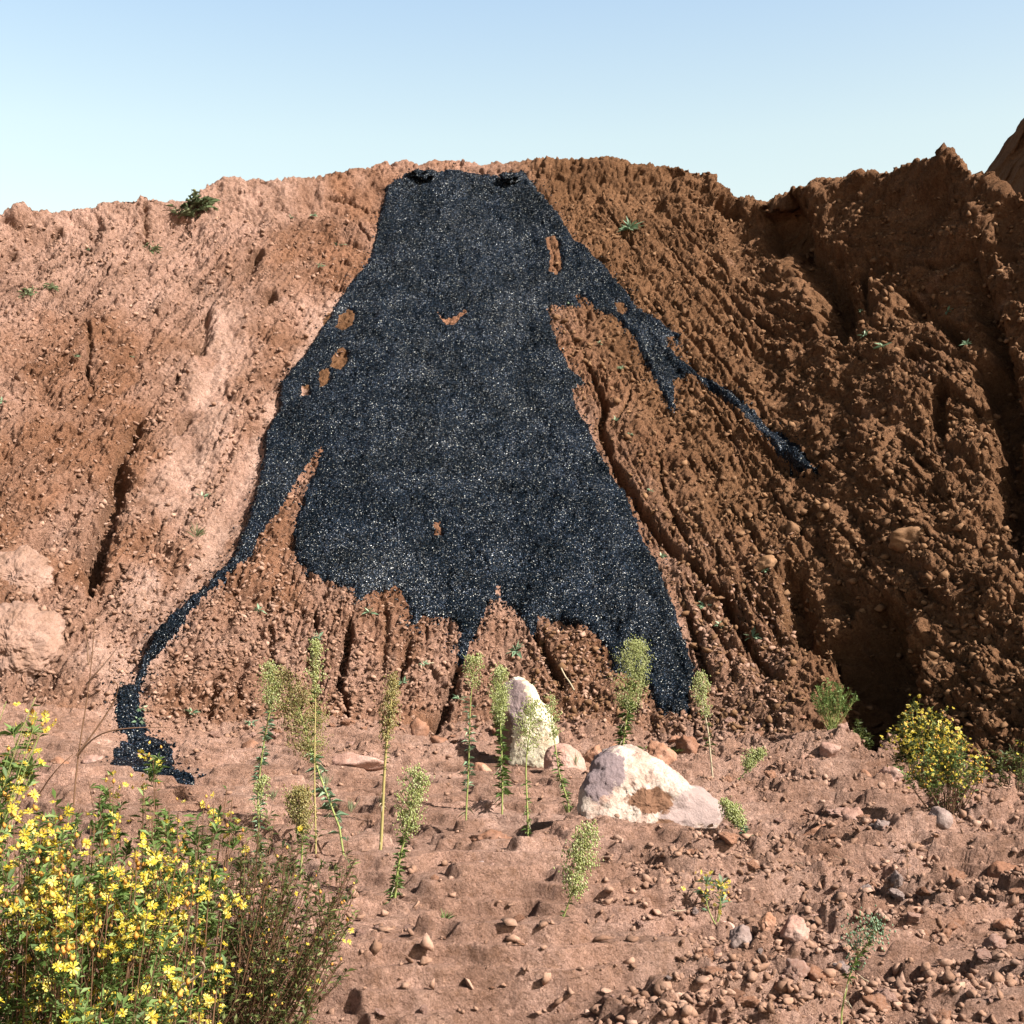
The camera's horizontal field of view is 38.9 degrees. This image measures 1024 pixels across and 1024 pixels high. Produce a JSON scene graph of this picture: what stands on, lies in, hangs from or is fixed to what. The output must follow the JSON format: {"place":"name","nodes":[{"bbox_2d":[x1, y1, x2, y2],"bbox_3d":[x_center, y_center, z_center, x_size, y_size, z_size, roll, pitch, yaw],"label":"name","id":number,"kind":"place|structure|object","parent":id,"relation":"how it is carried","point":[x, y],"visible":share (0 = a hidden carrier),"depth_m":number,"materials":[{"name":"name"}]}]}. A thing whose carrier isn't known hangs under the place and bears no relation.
{"place":"outdoors","nodes":[
{"label":"outdoors","id":0,"kind":"place"},
{"bbox_2d":[0,143,1023,772],"bbox_3d":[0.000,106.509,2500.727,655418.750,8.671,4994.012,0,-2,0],"label":"hillside","id":1,"kind":"structure","parent":0,"point":[358,195],"depth_m":16.47,"materials":[{"name":"soil"}]},
{"bbox_2d":[0,544,53,596],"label":"boulder","id":2,"kind":"object","parent":1,"relation":"on","point":[28,569],"visible":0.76,"depth_m":14.01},
{"bbox_2d":[17,285,38,299],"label":"grass tuft","id":3,"kind":"object","parent":1,"relation":"on","point":[28,292],"visible":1,"depth_m":18.43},
{"bbox_2d":[0,600,65,686],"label":"boulder","id":4,"kind":"object","parent":1,"relation":"on","point":[31,636],"visible":0.95,"depth_m":12.99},
{"bbox_2d":[42,282,59,291],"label":"grass tuft","id":5,"kind":"object","parent":1,"relation":"on","point":[52,286],"visible":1,"depth_m":18.59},
{"bbox_2d":[142,241,162,254],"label":"grass tuft","id":6,"kind":"object","parent":1,"relation":"on","point":[155,248],"visible":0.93,"depth_m":19.95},
{"bbox_2d":[0,214,364,718],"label":"slope crumbs","id":7,"kind":"object","parent":1,"relation":"on","point":[280,660],"visible":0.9,"depth_m":15.38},
{"bbox_2d":[165,203,204,218],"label":"grass tuft","id":8,"kind":"object","parent":1,"relation":"on","point":[190,212],"visible":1,"depth_m":20.42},
{"bbox_2d":[185,523,207,536],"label":"grass tuft","id":9,"kind":"object","parent":1,"relation":"on","point":[201,531],"visible":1,"depth_m":14.88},
{"bbox_2d":[180,189,220,211],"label":"grass tuft","id":10,"kind":"object","parent":1,"relation":"on","point":[195,200],"visible":1,"depth_m":20.52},
{"bbox_2d":[430,735,447,743],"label":"earth clod","id":11,"kind":"object","parent":1,"relation":"on","point":[435,739],"visible":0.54,"depth_m":12.71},
{"bbox_2d":[105,532,795,745],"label":"earth crumbs","id":12,"kind":"object","parent":1,"relation":"on","point":[452,702],"visible":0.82,"depth_m":13.81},
{"bbox_2d":[110,169,819,784],"bbox_3d":[-0.027,-1.546,16.601,7.073,7.969,11.272,0,-2,0],"label":"tar spill","id":13,"kind":"object","parent":1,"relation":"on","point":[416,417],"visible":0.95,"depth_m":16.80,"materials":[{"name":"asphalt"}]},
{"bbox_2d":[407,169,436,181],"bbox_3d":[-1.370,-5.109,22.162,0.470,0.242,0.404,0,-2,0],"label":"tar lump","id":14,"kind":"object","parent":13,"relation":"on","point":[422,175],"visible":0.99,"depth_m":22.05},
{"bbox_2d":[498,172,522,184],"bbox_3d":[-0.014,-5.081,22.154,0.408,0.269,0.366,0,-2,0],"label":"tar lump","id":15,"kind":"object","parent":13,"relation":"on","point":[510,178],"visible":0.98,"depth_m":22.05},
{"bbox_2d":[100,163,830,784],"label":"tar crumbs","id":16,"kind":"object","parent":1,"relation":"on","point":[488,603],"visible":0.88,"depth_m":14.65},
{"bbox_2d":[506,641,524,657],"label":"rosette weed","id":17,"kind":"object","parent":1,"relation":"on","point":[518,654],"visible":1,"depth_m":14.25,"materials":[{"name":"green plant"}]},
{"bbox_2d":[583,744,601,763],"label":"earth clod","id":18,"kind":"object","parent":1,"relation":"on","point":[590,754],"visible":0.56,"depth_m":12.03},
{"bbox_2d":[617,216,644,231],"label":"rosette weed","id":19,"kind":"object","parent":1,"relation":"on","point":[628,224],"visible":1,"depth_m":21.05,"materials":[{"name":"green plant"}]},
{"bbox_2d":[744,627,761,639],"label":"rosette weed","id":20,"kind":"object","parent":1,"relation":"on","point":[756,636],"visible":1,"depth_m":14.14,"materials":[{"name":"green plant"}]},
{"bbox_2d":[755,555,777,572],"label":"rock","id":21,"kind":"object","parent":1,"relation":"on","point":[766,561],"visible":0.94,"depth_m":14.87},
{"bbox_2d":[527,185,1023,769],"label":"brown crumbs","id":22,"kind":"object","parent":1,"relation":"on","point":[881,607],"visible":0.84,"depth_m":15.09,"materials":[{"name":"soil"}]},
{"bbox_2d":[786,521,801,535],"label":"rock","id":23,"kind":"object","parent":1,"relation":"on","point":[791,525],"visible":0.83,"depth_m":15.27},
{"bbox_2d":[843,559,852,566],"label":"earth clod","id":24,"kind":"object","parent":1,"relation":"on","point":[848,562],"visible":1,"depth_m":14.44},
{"bbox_2d":[888,526,924,552],"bbox_3d":[3.851,0.270,13.993,0.430,0.272,0.248,-1,-3,12],"label":"rock","id":25,"kind":"object","parent":1,"relation":"on","point":[900,538],"visible":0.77,"depth_m":13.91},
{"bbox_2d":[0,700,1023,1023],"bbox_3d":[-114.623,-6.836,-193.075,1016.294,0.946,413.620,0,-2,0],"label":"ground","id":26,"kind":"structure","parent":0,"point":[460,954],"depth_m":7.76,"materials":[{"name":"soil"}]},
{"bbox_2d":[0,697,57,880],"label":"flowering shrub","id":27,"kind":"object","parent":26,"relation":"on","point":[24,770],"visible":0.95,"depth_m":2.50,"materials":[{"name":"yellow plant"}]},
{"bbox_2d":[49,756,68,763],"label":"rock","id":28,"kind":"object","parent":26,"relation":"on","point":[58,760],"visible":0.14,"depth_m":11.01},
{"bbox_2d":[81,755,102,763],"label":"rock","id":29,"kind":"object","parent":26,"relation":"on","point":[89,759],"visible":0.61,"depth_m":11.22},
{"bbox_2d":[29,619,165,874],"bbox_3d":[-1.020,0.977,3.562,0.339,1.437,0.076,0,-2,0],"label":"bare stalk","id":30,"kind":"object","parent":26,"relation":"on","point":[83,747],"visible":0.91,"depth_m":3.59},
{"bbox_2d":[0,788,220,1023],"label":"flowering shrub","id":31,"kind":"object","parent":26,"relation":"on","point":[58,932],"visible":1,"depth_m":2.11,"materials":[{"name":"yellow plant"}]},
{"bbox_2d":[83,741,250,1023],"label":"flowering shrub","id":32,"kind":"object","parent":26,"relation":"on","point":[211,882],"visible":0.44,"depth_m":3.19,"materials":[{"name":"green plant"}]},
{"bbox_2d":[152,961,204,997],"bbox_3d":[-0.631,0.878,2.717,0.126,0.090,0.040,-1,-3,14],"label":"dry stick","id":33,"kind":"object","parent":26,"relation":"on","point":[200,973],"visible":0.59,"depth_m":2.72,"materials":[{"name":"wood"}]},
{"bbox_2d":[210,731,220,737],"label":"earth clod","id":34,"kind":"object","parent":26,"relation":"on","point":[214,734],"visible":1,"depth_m":12.86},
{"bbox_2d":[241,739,257,747],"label":"earth clod","id":35,"kind":"object","parent":26,"relation":"on","point":[250,743],"visible":0.55,"depth_m":12.30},
{"bbox_2d":[251,774,270,875],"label":"tall weed","id":36,"kind":"object","parent":26,"relation":"on","point":[263,781],"visible":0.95,"depth_m":7.27,"materials":[{"name":"plant"}]},
{"bbox_2d":[249,658,287,814],"bbox_3d":[-1.598,1.525,9.434,0.258,1.157,0.223,0,-2,0],"label":"tall weed","id":37,"kind":"object","parent":26,"relation":"on","point":[269,721],"visible":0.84,"depth_m":9.46,"materials":[{"name":"plant"}]},
{"bbox_2d":[178,805,360,1023],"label":"dry shrub","id":38,"kind":"object","parent":26,"relation":"on","point":[237,939],"visible":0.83,"depth_m":4.23,"materials":[{"name":"green plant"}]},
{"bbox_2d":[280,783,317,880],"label":"tall weed","id":39,"kind":"object","parent":26,"relation":"on","point":[299,792],"visible":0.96,"depth_m":6.80,"materials":[{"name":"plant"}]},
{"bbox_2d":[262,662,347,853],"bbox_3d":[-1.238,1.514,8.666,0.506,1.236,0.365,1,-3,-15],"label":"tall weed","id":40,"kind":"object","parent":26,"relation":"on","point":[328,805],"visible":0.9,"depth_m":8.63,"materials":[{"name":"plant"}]},
{"bbox_2d":[304,638,330,853],"bbox_3d":[-1.146,1.436,8.492,0.158,1.392,0.176,0,-2,0],"label":"tall weed","id":41,"kind":"object","parent":26,"relation":"on","point":[315,645],"visible":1,"depth_m":8.48,"materials":[{"name":"plant"}]},
{"bbox_2d":[340,719,350,726],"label":"earth clod","id":42,"kind":"object","parent":26,"relation":"on","point":[346,722],"visible":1,"depth_m":13.00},
{"bbox_2d":[332,752,387,770],"bbox_3d":[-1.267,2.067,11.975,0.494,0.174,0.246,0,-2,0],"label":"rock","id":43,"kind":"object","parent":26,"relation":"on","point":[367,763],"visible":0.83,"depth_m":11.91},
{"bbox_2d":[354,928,365,936],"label":"pebble","id":44,"kind":"object","parent":26,"relation":"on","point":[358,932],"visible":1,"depth_m":5.73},
{"bbox_2d":[375,1008,386,1016],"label":"pebble","id":45,"kind":"object","parent":26,"relation":"on","point":[380,1012],"visible":1,"depth_m":5.44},
{"bbox_2d":[374,671,401,849],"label":"tall weed","id":46,"kind":"object","parent":26,"relation":"on","point":[392,693],"visible":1,"depth_m":7.82,"materials":[{"name":"plant"}]},
{"bbox_2d":[382,762,434,904],"bbox_3d":[-0.461,1.511,6.500,0.220,0.765,0.182,-2,-3,44],"label":"tall weed","id":47,"kind":"object","parent":26,"relation":"on","point":[397,880],"visible":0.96,"depth_m":6.49,"materials":[{"name":"plant"}]},
{"bbox_2d":[409,718,428,735],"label":"earth clod","id":48,"kind":"object","parent":26,"relation":"on","point":[418,727],"visible":1,"depth_m":12.94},
{"bbox_2d":[419,1004,427,1013],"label":"pebble","id":49,"kind":"object","parent":26,"relation":"on","point":[423,1009],"visible":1,"depth_m":5.48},
{"bbox_2d":[457,652,485,819],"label":"tall weed","id":50,"kind":"object","parent":26,"relation":"on","point":[467,666],"visible":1,"depth_m":9.43,"materials":[{"name":"plant"}]},
{"bbox_2d":[473,762,491,770],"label":"rock","id":51,"kind":"object","parent":26,"relation":"on","point":[480,766],"visible":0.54,"depth_m":11.85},
{"bbox_2d":[469,829,512,841],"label":"earth clod","id":52,"kind":"object","parent":26,"relation":"on","point":[491,834],"visible":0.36,"depth_m":8.79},
{"bbox_2d":[487,662,513,813],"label":"tall weed","id":53,"kind":"object","parent":26,"relation":"on","point":[499,714],"visible":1,"depth_m":9.74,"materials":[{"name":"plant"}]},
{"bbox_2d":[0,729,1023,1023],"bbox_3d":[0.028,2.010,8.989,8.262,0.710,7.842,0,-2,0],"label":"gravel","id":54,"kind":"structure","parent":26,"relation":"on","point":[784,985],"depth_m":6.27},
{"bbox_2d":[513,914,524,921],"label":"pebble","id":55,"kind":"object","parent":26,"relation":"on","point":[518,918],"visible":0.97,"depth_m":5.81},
{"bbox_2d":[495,676,558,767],"bbox_3d":[0.116,1.813,12.314,0.691,0.809,0.432,-2,-3,33],"label":"boulder","id":56,"kind":"object","parent":26,"relation":"on","point":[521,690],"visible":0.56,"depth_m":12.16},
{"bbox_2d":[512,693,546,835],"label":"tall weed","id":57,"kind":"object","parent":26,"relation":"on","point":[530,708],"visible":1,"depth_m":8.62,"materials":[{"name":"plant"}]},
{"bbox_2d":[541,692,574,811],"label":"tall weed","id":58,"kind":"object","parent":26,"relation":"on","point":[555,733],"visible":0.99,"depth_m":9.89,"materials":[{"name":"plant"}]},
{"bbox_2d":[543,743,586,771],"bbox_3d":[0.428,2.024,11.681,0.348,0.305,0.332,0,-2,0],"label":"rock","id":59,"kind":"object","parent":26,"relation":"on","point":[568,751],"visible":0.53,"depth_m":11.59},
{"bbox_2d":[553,819,603,916],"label":"tall weed","id":60,"kind":"object","parent":26,"relation":"on","point":[578,858],"visible":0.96,"depth_m":5.93,"materials":[{"name":"plant"}]},
{"bbox_2d":[607,634,655,745],"bbox_3d":[1.034,1.615,12.585,0.381,1.132,0.419,1,-3,-28],"label":"tall weed","id":61,"kind":"object","parent":26,"relation":"on","point":[635,648],"visible":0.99,"depth_m":12.54,"materials":[{"name":"plant"}]},
{"bbox_2d":[577,744,724,828],"bbox_3d":[0.852,1.792,8.970,0.905,0.693,0.637,0,-2,0],"label":"boulder","id":62,"kind":"object","parent":26,"relation":"on","point":[630,782],"visible":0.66,"depth_m":8.79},
{"bbox_2d":[647,741,676,764],"bbox_3d":[1.261,2.054,12.224,0.252,0.245,0.245,0,-2,0],"label":"earth clod","id":63,"kind":"object","parent":26,"relation":"on","point":[663,752],"visible":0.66,"depth_m":12.16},
{"bbox_2d":[668,735,680,741],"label":"earth clod","id":64,"kind":"object","parent":26,"relation":"on","point":[672,738],"visible":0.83,"depth_m":13.02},
{"bbox_2d":[675,735,699,754],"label":"earth clod","id":65,"kind":"object","parent":26,"relation":"on","point":[689,744],"visible":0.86,"depth_m":12.38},
{"bbox_2d":[690,669,716,776],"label":"tall weed","id":66,"kind":"object","parent":26,"relation":"on","point":[698,681],"visible":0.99,"depth_m":10.51,"materials":[{"name":"plant"}]},
{"bbox_2d":[697,947,713,959],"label":"stone","id":67,"kind":"object","parent":26,"relation":"on","point":[709,951],"visible":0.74,"depth_m":5.81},
{"bbox_2d":[681,869,731,923],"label":"flowering plant","id":68,"kind":"object","parent":26,"relation":"on","point":[706,891],"visible":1,"depth_m":7.31,"materials":[{"name":"green plant"}]},
{"bbox_2d":[698,965,723,977],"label":"stone","id":69,"kind":"object","parent":26,"relation":"on","point":[710,970],"visible":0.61,"depth_m":5.63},
{"bbox_2d":[718,831,739,844],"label":"stone","id":70,"kind":"object","parent":26,"relation":"on","point":[729,838],"visible":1,"depth_m":7.97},
{"bbox_2d":[718,796,753,840],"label":"tall weed","id":71,"kind":"object","parent":26,"relation":"on","point":[733,815],"visible":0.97,"depth_m":8.23,"materials":[{"name":"plant"}]},
{"bbox_2d":[728,988,744,1000],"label":"stone","id":72,"kind":"object","parent":26,"relation":"on","point":[738,994],"visible":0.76,"depth_m":5.47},
{"bbox_2d":[729,924,753,947],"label":"rock","id":73,"kind":"object","parent":26,"relation":"on","point":[739,935],"visible":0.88,"depth_m":6.30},
{"bbox_2d":[735,995,759,1007],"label":"stone","id":74,"kind":"object","parent":26,"relation":"on","point":[749,1001],"visible":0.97,"depth_m":5.41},
{"bbox_2d":[738,746,766,778],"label":"tall weed","id":75,"kind":"object","parent":26,"relation":"on","point":[753,758],"visible":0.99,"depth_m":10.35,"materials":[{"name":"plant"}]},
{"bbox_2d":[746,859,760,870],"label":"stone","id":76,"kind":"object","parent":26,"relation":"on","point":[752,864],"visible":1,"depth_m":7.79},
{"bbox_2d":[758,912,775,933],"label":"rock","id":77,"kind":"object","parent":26,"relation":"on","point":[769,918],"visible":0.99,"depth_m":6.30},
{"bbox_2d":[763,769,776,777],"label":"stone","id":78,"kind":"object","parent":26,"relation":"on","point":[771,773],"visible":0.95,"depth_m":10.09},
{"bbox_2d":[779,914,809,942],"bbox_3d":[1.214,1.807,6.274,0.100,0.113,0.140,2,-3,-45],"label":"rock","id":79,"kind":"object","parent":26,"relation":"on","point":[795,928],"visible":1,"depth_m":6.25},
{"bbox_2d":[783,958,810,979],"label":"stone","id":80,"kind":"object","parent":26,"relation":"on","point":[796,968],"visible":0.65,"depth_m":5.67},
{"bbox_2d":[802,824,825,835],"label":"rock","id":81,"kind":"object","parent":26,"relation":"on","point":[813,831],"visible":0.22,"depth_m":8.62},
{"bbox_2d":[807,963,827,981],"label":"stone","id":82,"kind":"object","parent":26,"relation":"on","point":[814,973],"visible":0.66,"depth_m":5.70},
{"bbox_2d":[819,742,841,757],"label":"rock","id":83,"kind":"object","parent":26,"relation":"on","point":[828,749],"visible":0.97,"depth_m":11.92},
{"bbox_2d":[825,809,842,817],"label":"stone","id":84,"kind":"object","parent":26,"relation":"on","point":[832,814],"visible":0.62,"depth_m":9.62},
{"bbox_2d":[809,678,859,729],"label":"green bush","id":85,"kind":"object","parent":26,"relation":"on","point":[831,704],"visible":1,"depth_m":12.24,"materials":[{"name":"green plant"}]},
{"bbox_2d":[832,960,849,972],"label":"stone","id":86,"kind":"object","parent":26,"relation":"on","point":[844,968],"visible":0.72,"depth_m":5.74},
{"bbox_2d":[837,722,848,731],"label":"earth clod","id":87,"kind":"object","parent":26,"relation":"on","point":[844,726],"visible":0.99,"depth_m":12.11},
{"bbox_2d":[841,806,862,821],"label":"rock","id":88,"kind":"object","parent":26,"relation":"on","point":[847,813],"visible":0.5,"depth_m":8.79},
{"bbox_2d":[849,719,874,749],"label":"green bush","id":89,"kind":"object","parent":26,"relation":"on","point":[868,740],"visible":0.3,"depth_m":12.26,"materials":[{"name":"green plant"}]},
{"bbox_2d":[839,905,895,1023],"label":"tall weed","id":90,"kind":"object","parent":26,"relation":"on","point":[869,940],"visible":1,"depth_m":5.14,"materials":[{"name":"green plant"}]},
{"bbox_2d":[861,993,890,1013],"bbox_3d":[1.393,1.901,5.591,0.110,0.097,0.154,1,-3,-13],"label":"stone","id":91,"kind":"object","parent":26,"relation":"on","point":[878,1001],"visible":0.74,"depth_m":5.56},
{"bbox_2d":[874,819,889,830],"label":"stone","id":92,"kind":"object","parent":26,"relation":"on","point":[879,824],"visible":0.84,"depth_m":8.28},
{"bbox_2d":[872,988,898,1006],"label":"stone","id":93,"kind":"object","parent":26,"relation":"on","point":[888,995],"visible":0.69,"depth_m":5.62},
{"bbox_2d":[878,766,903,781],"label":"rock","id":94,"kind":"object","parent":26,"relation":"on","point":[895,773],"visible":0.55,"depth_m":11.55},
{"bbox_2d":[890,870,902,887],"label":"stone","id":95,"kind":"object","parent":26,"relation":"on","point":[896,879],"visible":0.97,"depth_m":7.25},
{"bbox_2d":[888,888,904,901],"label":"stone","id":96,"kind":"object","parent":26,"relation":"on","point":[898,894],"visible":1,"depth_m":7.20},
{"bbox_2d":[906,912,920,923],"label":"stone","id":97,"kind":"object","parent":26,"relation":"on","point":[912,917],"visible":1,"depth_m":6.50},
{"bbox_2d":[915,886,930,895],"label":"stone","id":98,"kind":"object","parent":26,"relation":"on","point":[922,891],"visible":1,"depth_m":7.17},
{"bbox_2d":[880,694,972,788],"bbox_3d":[2.938,1.681,10.306,0.679,0.777,0.492,0,-2,0],"label":"flowering bush","id":99,"kind":"object","parent":26,"relation":"on","point":[913,737],"visible":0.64,"depth_m":10.24,"materials":[{"name":"yellow plant"}]},
{"bbox_2d":[926,1009,950,1023],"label":"stone","id":100,"kind":"object","parent":26,"relation":"on","point":[940,1014],"visible":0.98,"depth_m":5.37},
{"bbox_2d":[928,806,952,829],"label":"rock","id":101,"kind":"object","parent":26,"relation":"on","point":[944,820],"visible":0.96,"depth_m":8.27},
{"bbox_2d":[935,928,951,938],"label":"stone","id":102,"kind":"object","parent":26,"relation":"on","point":[947,932],"visible":0.63,"depth_m":6.45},
{"bbox_2d":[894,728,993,814],"bbox_3d":[2.738,1.687,9.210,0.644,0.628,0.402,0,-2,0],"label":"flowering bush","id":103,"kind":"object","parent":26,"relation":"on","point":[950,776],"visible":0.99,"depth_m":9.18,"materials":[{"name":"green plant"}]},
{"bbox_2d":[946,918,964,929],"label":"stone","id":104,"kind":"object","parent":26,"relation":"on","point":[951,925],"visible":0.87,"depth_m":6.54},
{"bbox_2d":[947,867,966,882],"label":"stone","id":105,"kind":"object","parent":26,"relation":"on","point":[953,873],"visible":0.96,"depth_m":7.23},
{"bbox_2d":[974,948,992,962],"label":"stone","id":106,"kind":"object","parent":26,"relation":"on","point":[983,955],"visible":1,"depth_m":5.88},
{"bbox_2d":[981,933,1007,948],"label":"stone","id":107,"kind":"object","parent":26,"relation":"on","point":[995,940],"visible":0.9,"depth_m":6.24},
{"bbox_2d":[980,740,1023,797],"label":"green bush","id":108,"kind":"object","parent":26,"relation":"on","point":[1019,774],"visible":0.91,"depth_m":9.28,"materials":[{"name":"green plant"}]},
{"bbox_2d":[987,860,1017,877],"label":"rock","id":109,"kind":"object","parent":26,"relation":"on","point":[996,868],"visible":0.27,"depth_m":7.95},
{"bbox_2d":[992,917,1016,930],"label":"stone","id":110,"kind":"object","parent":26,"relation":"on","point":[1002,924],"visible":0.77,"depth_m":6.54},
{"bbox_2d":[1007,888,1023,894],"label":"stone","id":111,"kind":"object","parent":26,"relation":"on","point":[1016,891],"visible":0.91,"depth_m":6.95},
{"bbox_2d":[0,0,1023,214],"label":"sky","id":112,"kind":"structure","parent":0,"point":[101,100],"materials":[{"name":"blue"}]},
{"bbox_2d":[986,118,1023,199],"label":"hill","id":113,"kind":"structure","parent":0,"point":[1007,164],"depth_m":24.83,"materials":[{"name":"soil"}]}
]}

